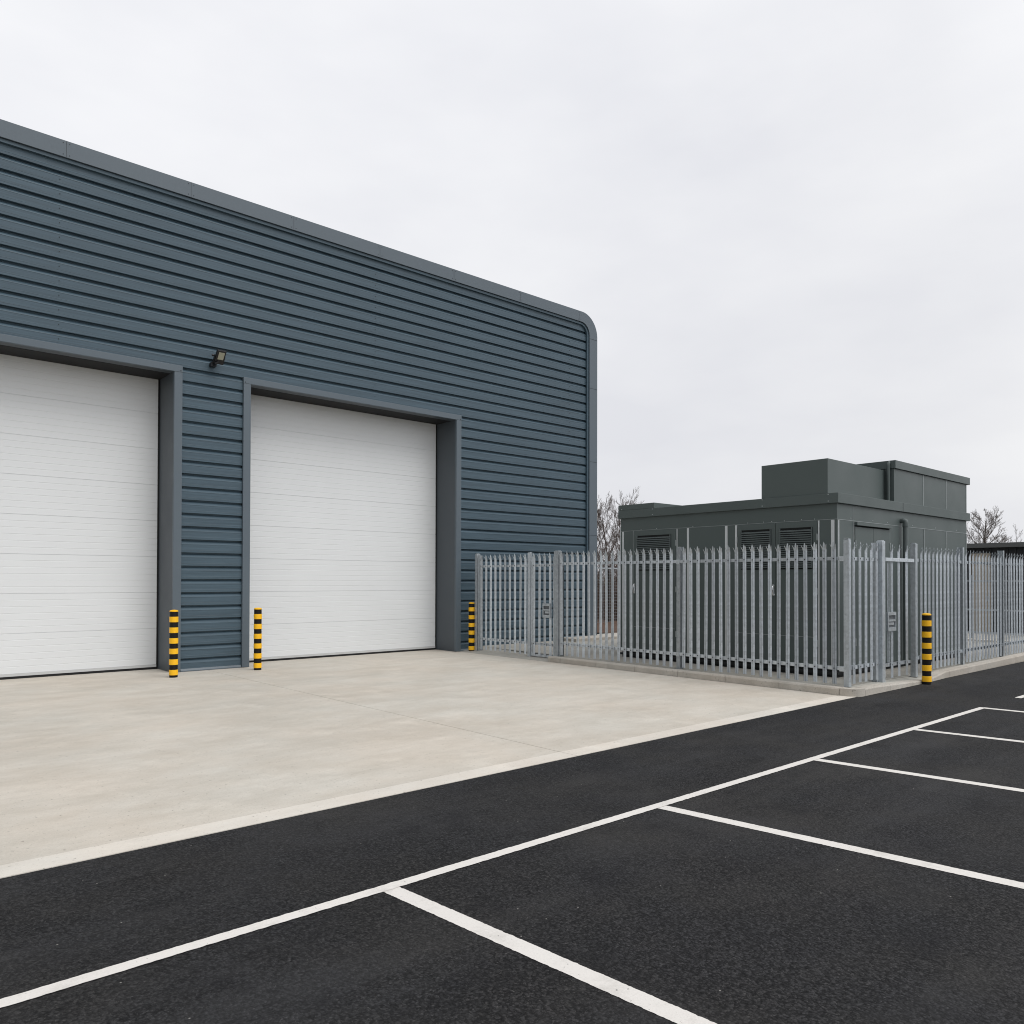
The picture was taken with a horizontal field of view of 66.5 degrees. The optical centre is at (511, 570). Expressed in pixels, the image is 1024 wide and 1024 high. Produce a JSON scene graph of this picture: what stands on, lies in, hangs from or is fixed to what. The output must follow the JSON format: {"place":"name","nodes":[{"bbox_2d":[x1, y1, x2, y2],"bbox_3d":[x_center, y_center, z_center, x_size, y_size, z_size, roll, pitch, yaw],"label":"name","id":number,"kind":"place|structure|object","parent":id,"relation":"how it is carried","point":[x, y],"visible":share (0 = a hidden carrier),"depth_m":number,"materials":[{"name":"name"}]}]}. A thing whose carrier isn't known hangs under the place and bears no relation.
{"place":"outdoors","nodes":[
{"label":"outdoors","id":0,"kind":"place"},
{"bbox_2d":[0,669,557,864],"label":"concrete apron","id":1,"kind":"object","parent":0,"point":[91,760],"visible":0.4,"depth_m":7.18,"materials":[{"name":"beige concrete"}]},
{"bbox_2d":[169,610,177,677],"bbox_3d":[-5.501,1.178,12.694,0.138,1.095,0.138,1,-1,-41],"label":"bollard","id":2,"kind":"object","parent":1,"relation":"on","point":[173,647],"visible":1,"depth_m":12.64,"materials":[{"name":"yellow plastic"}]},
{"bbox_2d":[0,119,596,679],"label":"warehouse","id":3,"kind":"structure","parent":1,"relation":"on","point":[352,445],"depth_m":14.31,"materials":[{"name":"metal"}]},
{"bbox_2d":[0,334,182,679],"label":"roller door","id":4,"kind":"structure","parent":3,"relation":"in","point":[91,440],"depth_m":13.11,"materials":[{"name":"white metal"}]},
{"bbox_2d":[209,349,226,367],"bbox_3d":[-5.166,-3.727,13.705,0.228,0.262,0.311,1,-1,-41],"label":"floodlight","id":5,"kind":"object","parent":3,"relation":"attached to","point":[219,357],"visible":1,"depth_m":13.66,"materials":[{"name":"black metal"}]},
{"bbox_2d":[241,377,461,666],"bbox_3d":[-3.263,-0.861,16.055,4.976,5.262,0.820,1,-1,-41],"label":"roller door","id":6,"kind":"structure","parent":3,"relation":"in","point":[351,541],"depth_m":16.31,"materials":[{"name":"white metal"}]},
{"bbox_2d":[459,647,552,661],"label":"concrete kerb","id":7,"kind":"structure","parent":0,"point":[502,653],"depth_m":16.48,"materials":[{"name":"grey concrete"}]},
{"bbox_2d":[468,602,474,650],"bbox_3d":[-0.897,1.241,17.346,0.138,1.095,0.138,1,-1,-32],"label":"bollard","id":8,"kind":"object","parent":7,"relation":"on","point":[471,639],"visible":1,"depth_m":17.29,"materials":[{"name":"yellow metal"}]},
{"bbox_2d":[475,552,531,656],"bbox_3d":[-0.208,0.696,16.659,0.119,2.177,1.795,1,-1,-41],"label":"palisade fence","id":9,"kind":"object","parent":7,"relation":"on","point":[479,567],"visible":0.97,"depth_m":16.66,"materials":[{"name":"metal"}]},
{"bbox_2d":[0,662,1023,1023],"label":"car park","id":10,"kind":"structure","parent":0,"point":[716,922],"depth_m":3.95,"materials":[{"name":"black asphalt"}]},
{"bbox_2d":[0,707,983,1007],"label":"painted line","id":11,"kind":"object","parent":10,"relation":"on","point":[60,985],"visible":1,"depth_m":3.99,"materials":[{"name":"paint"}]},
{"bbox_2d":[384,887,716,1023],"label":"painted line","id":12,"kind":"object","parent":10,"relation":"on","point":[659,1007],"visible":1,"depth_m":3.27,"materials":[{"name":"paint"}]},
{"bbox_2d":[659,806,1023,888],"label":"painted line","id":13,"kind":"object","parent":10,"relation":"on","point":[1004,881],"visible":1,"depth_m":4.65,"materials":[{"name":"paint"}]},
{"bbox_2d":[815,759,1023,791],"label":"painted line","id":14,"kind":"object","parent":10,"relation":"on","point":[931,776],"visible":1,"depth_m":6.42,"materials":[{"name":"paint"}]},
{"bbox_2d":[922,613,931,683],"bbox_3d":[6.426,1.201,12.101,0.138,1.095,0.138,0,-1,18],"label":"bollard","id":15,"kind":"object","parent":10,"relation":"on","point":[926,649],"visible":1,"depth_m":12.05,"materials":[{"name":"yellow plastic"}]},
{"bbox_2d":[915,729,1023,742],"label":"painted line","id":16,"kind":"object","parent":10,"relation":"on","point":[969,735],"visible":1,"depth_m":8.08,"materials":[{"name":"paint"}]},
{"bbox_2d":[984,707,1023,711],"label":"painted line","id":17,"kind":"object","parent":10,"relation":"on","point":[1003,709],"visible":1,"depth_m":9.72,"materials":[{"name":"paint"}]},
{"bbox_2d":[0,0,1023,575],"label":"sky","id":18,"kind":"structure","parent":0,"point":[786,231],"materials":[{"name":"white"}]},
{"bbox_2d":[209,649,837,751],"bbox_3d":[-0.662,1.768,12.569,5.547,0.060,9.434,1,-1,-41],"label":"concrete apron","id":19,"kind":"object","parent":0,"point":[559,707],"visible":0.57,"depth_m":10.95,"materials":[{"name":"beige concrete"}]},
{"bbox_2d":[253,608,261,669],"bbox_3d":[-4.479,1.192,13.753,0.138,1.095,0.138,0,-1,9],"label":"bollard","id":20,"kind":"object","parent":19,"relation":"on","point":[257,664],"visible":1,"depth_m":13.70,"materials":[{"name":"yellow plastic"}]},
{"bbox_2d":[564,633,616,641],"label":"footpath","id":21,"kind":"structure","parent":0,"point":[597,637],"depth_m":19.45,"materials":[{"name":"concrete"}]},
{"bbox_2d":[597,587,616,632],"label":"earth bank","id":22,"kind":"structure","parent":0,"point":[609,627],"depth_m":23.57,"materials":[{"name":"brown soil"}]},
{"bbox_2d":[597,566,617,622],"bbox_3d":[3.901,0.817,26.732,10.803,1.980,0.100,1,-1,-41],"label":"wire fence","id":23,"kind":"object","parent":22,"relation":"on","point":[609,593],"visible":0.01,"depth_m":26.12,"materials":[{"name":"grey metal"}]},
{"bbox_2d":[597,541,617,620],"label":"undergrowth","id":24,"kind":"object","parent":22,"relation":"on","point":[615,585],"visible":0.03,"depth_m":28.29,"materials":[{"name":"brown plant"}]},
{"bbox_2d":[597,502,619,583],"bbox_3d":[3.537,-0.493,31.049,1.861,4.598,2.490,0,-1,9],"label":"bare tree","id":25,"kind":"object","parent":22,"relation":"on","point":[600,528],"visible":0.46,"depth_m":30.83,"materials":[{"name":"brown plant"}]},
{"bbox_2d":[597,492,620,572],"bbox_3d":[4.291,-1.002,36.748,2.788,5.746,2.067,0,-1,-9],"label":"bare tree","id":26,"kind":"object","parent":22,"relation":"on","point":[608,509],"visible":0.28,"depth_m":37.05,"materials":[{"name":"brown plant"}]},
{"bbox_2d":[597,495,628,575],"bbox_3d":[4.858,-0.829,34.789,2.371,5.365,2.914,0,-1,-12],"label":"bare tree","id":27,"kind":"object","parent":22,"relation":"on","point":[616,520],"visible":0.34,"depth_m":34.78,"materials":[{"name":"brown plant"}]},
{"bbox_2d":[599,487,643,572],"bbox_3d":[5.776,-1.145,38.923,2.609,6.101,2.934,1,-1,-41],"label":"bare tree","id":28,"kind":"object","parent":22,"relation":"on","point":[630,503],"visible":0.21,"depth_m":38.99,"materials":[{"name":"brown plant"}]},
{"bbox_2d":[483,634,1023,687],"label":"concrete slab","id":29,"kind":"structure","parent":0,"point":[896,677],"depth_m":13.71,"materials":[{"name":"grey concrete"}]},
{"bbox_2d":[554,538,850,686],"bbox_3d":[2.823,0.654,13.247,0.174,2.200,5.932,1,-1,-41],"label":"palisade fence","id":30,"kind":"object","parent":29,"relation":"on","point":[680,561],"visible":0.99,"depth_m":12.78,"materials":[{"name":"metal"}]},
{"bbox_2d":[531,553,553,657],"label":"palisade gate","id":31,"kind":"structure","parent":30,"relation":"attached to","point":[546,610],"depth_m":15.74,"materials":[{"name":"metal"}]},
{"bbox_2d":[618,458,969,676],"bbox_3d":[5.687,-0.097,15.526,5.666,3.589,4.548,1,-1,-41],"label":"substation","id":32,"kind":"object","parent":29,"relation":"on","point":[828,502],"visible":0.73,"depth_m":13.46,"materials":[{"name":"green paint"}]},
{"bbox_2d":[632,529,675,651],"bbox_3d":[2.667,0.371,14.727,0.086,2.284,1.005,1,-1,-41],"label":"door","id":33,"kind":"structure","parent":32,"relation":"in","point":[659,540],"depth_m":14.73,"materials":[{"name":"green paint"}]},
{"bbox_2d":[737,523,775,660],"bbox_3d":[4.100,0.357,13.128,0.048,2.284,0.716,1,-1,-41],"label":"door","id":34,"kind":"structure","parent":32,"relation":"in","point":[756,535],"depth_m":13.12,"materials":[{"name":"green paint"}]},
{"bbox_2d":[772,521,817,663],"bbox_3d":[4.548,0.352,12.590,0.086,2.284,0.772,1,-1,-41],"label":"door","id":35,"kind":"structure","parent":32,"relation":"in","point":[791,533],"depth_m":12.55,"materials":[{"name":"green paint"}]},
{"bbox_2d":[854,527,872,664],"bbox_3d":[5.725,0.396,12.684,0.658,2.204,0.026,1,-1,-41],"label":"door","id":36,"kind":"structure","parent":32,"relation":"in","point":[863,535],"depth_m":12.64,"materials":[{"name":"grey paint"}]},
{"bbox_2d":[873,529,890,659],"bbox_3d":[6.217,0.402,13.117,0.641,2.204,0.026,1,-1,-41],"label":"door","id":37,"kind":"structure","parent":32,"relation":"in","point":[878,534],"depth_m":13.21,"materials":[{"name":"grey paint"}]},
{"bbox_2d":[851,540,885,683],"bbox_3d":[5.167,0.607,11.464,1.118,2.147,0.148,1,-1,-41],"label":"palisade fence","id":38,"kind":"object","parent":29,"relation":"on","point":[877,663],"visible":0.92,"depth_m":11.68,"materials":[{"name":"metal"}]},
{"bbox_2d":[885,544,913,677],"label":"palisade gate","id":39,"kind":"structure","parent":29,"relation":"on","point":[891,621],"depth_m":12.11,"materials":[{"name":"metal"}]},
{"bbox_2d":[910,543,1023,676],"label":"palisade fence","id":40,"kind":"object","parent":29,"relation":"on","point":[960,621],"visible":0.98,"depth_m":14.08,"materials":[{"name":"metal"}]},
{"bbox_2d":[967,575,1023,637],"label":"rail fence","id":41,"kind":"object","parent":29,"relation":"on","point":[984,609],"visible":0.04,"depth_m":19.76,"materials":[{"name":"metal"}]},
{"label":"joint bed","id":42,"kind":"structure","parent":0,"visible":0},
{"bbox_2d":[0,752,575,878],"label":"concrete edging","id":43,"kind":"object","parent":42,"relation":"on","point":[49,861],"visible":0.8,"depth_m":5.17,"materials":[{"name":"beige concrete"}]},
{"bbox_2d":[562,695,853,755],"bbox_3d":[2.604,1.736,9.011,5.550,0.061,0.214,1,-1,-41],"label":"concrete edging","id":44,"kind":"object","parent":42,"relation":"on","point":[640,739],"visible":0.57,"depth_m":8.47,"materials":[{"name":"beige concrete"}]},
{"label":"ground","id":45,"kind":"structure","parent":0,"visible":0},
{"bbox_2d":[548,652,1023,696],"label":"kerb","id":46,"kind":"structure","parent":45,"relation":"on","point":[864,690],"depth_m":12.60,"materials":[{"name":"concrete"}]},
{"bbox_2d":[966,507,1010,543],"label":"bare tree","id":47,"kind":"object","parent":45,"relation":"on","point":[986,530],"visible":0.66,"depth_m":89.88,"materials":[{"name":"brown plant"}]},
{"bbox_2d":[968,638,1023,643],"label":"kerb","id":48,"kind":"structure","parent":45,"relation":"on","point":[987,640],"depth_m":19.36,"materials":[{"name":"concrete"}]},
{"bbox_2d":[993,535,1010,542],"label":"bare tree","id":49,"kind":"object","parent":45,"relation":"on","point":[1005,538],"visible":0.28,"depth_m":84.10,"materials":[{"name":"brown plant"}]},
{"bbox_2d":[1008,525,1021,541],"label":"bare tree","id":50,"kind":"object","parent":45,"relation":"on","point":[1015,533],"visible":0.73,"depth_m":109.83,"materials":[{"name":"brown plant"}]},
{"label":"gravel yard","id":51,"kind":"structure","parent":0,"visible":0},
{"bbox_2d":[967,542,1023,633],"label":"shed","id":52,"kind":"structure","parent":51,"relation":"on","point":[1013,548],"depth_m":23.12,"materials":[{"name":"grey metal"}]},
{"bbox_2d":[972,553,990,631],"bbox_3d":[14.012,0.659,23.324,0.068,2.370,0.500,1,-1,-41],"label":"door","id":53,"kind":"structure","parent":52,"relation":"in","point":[977,556],"depth_m":23.31,"materials":[{"name":"grey metal"}]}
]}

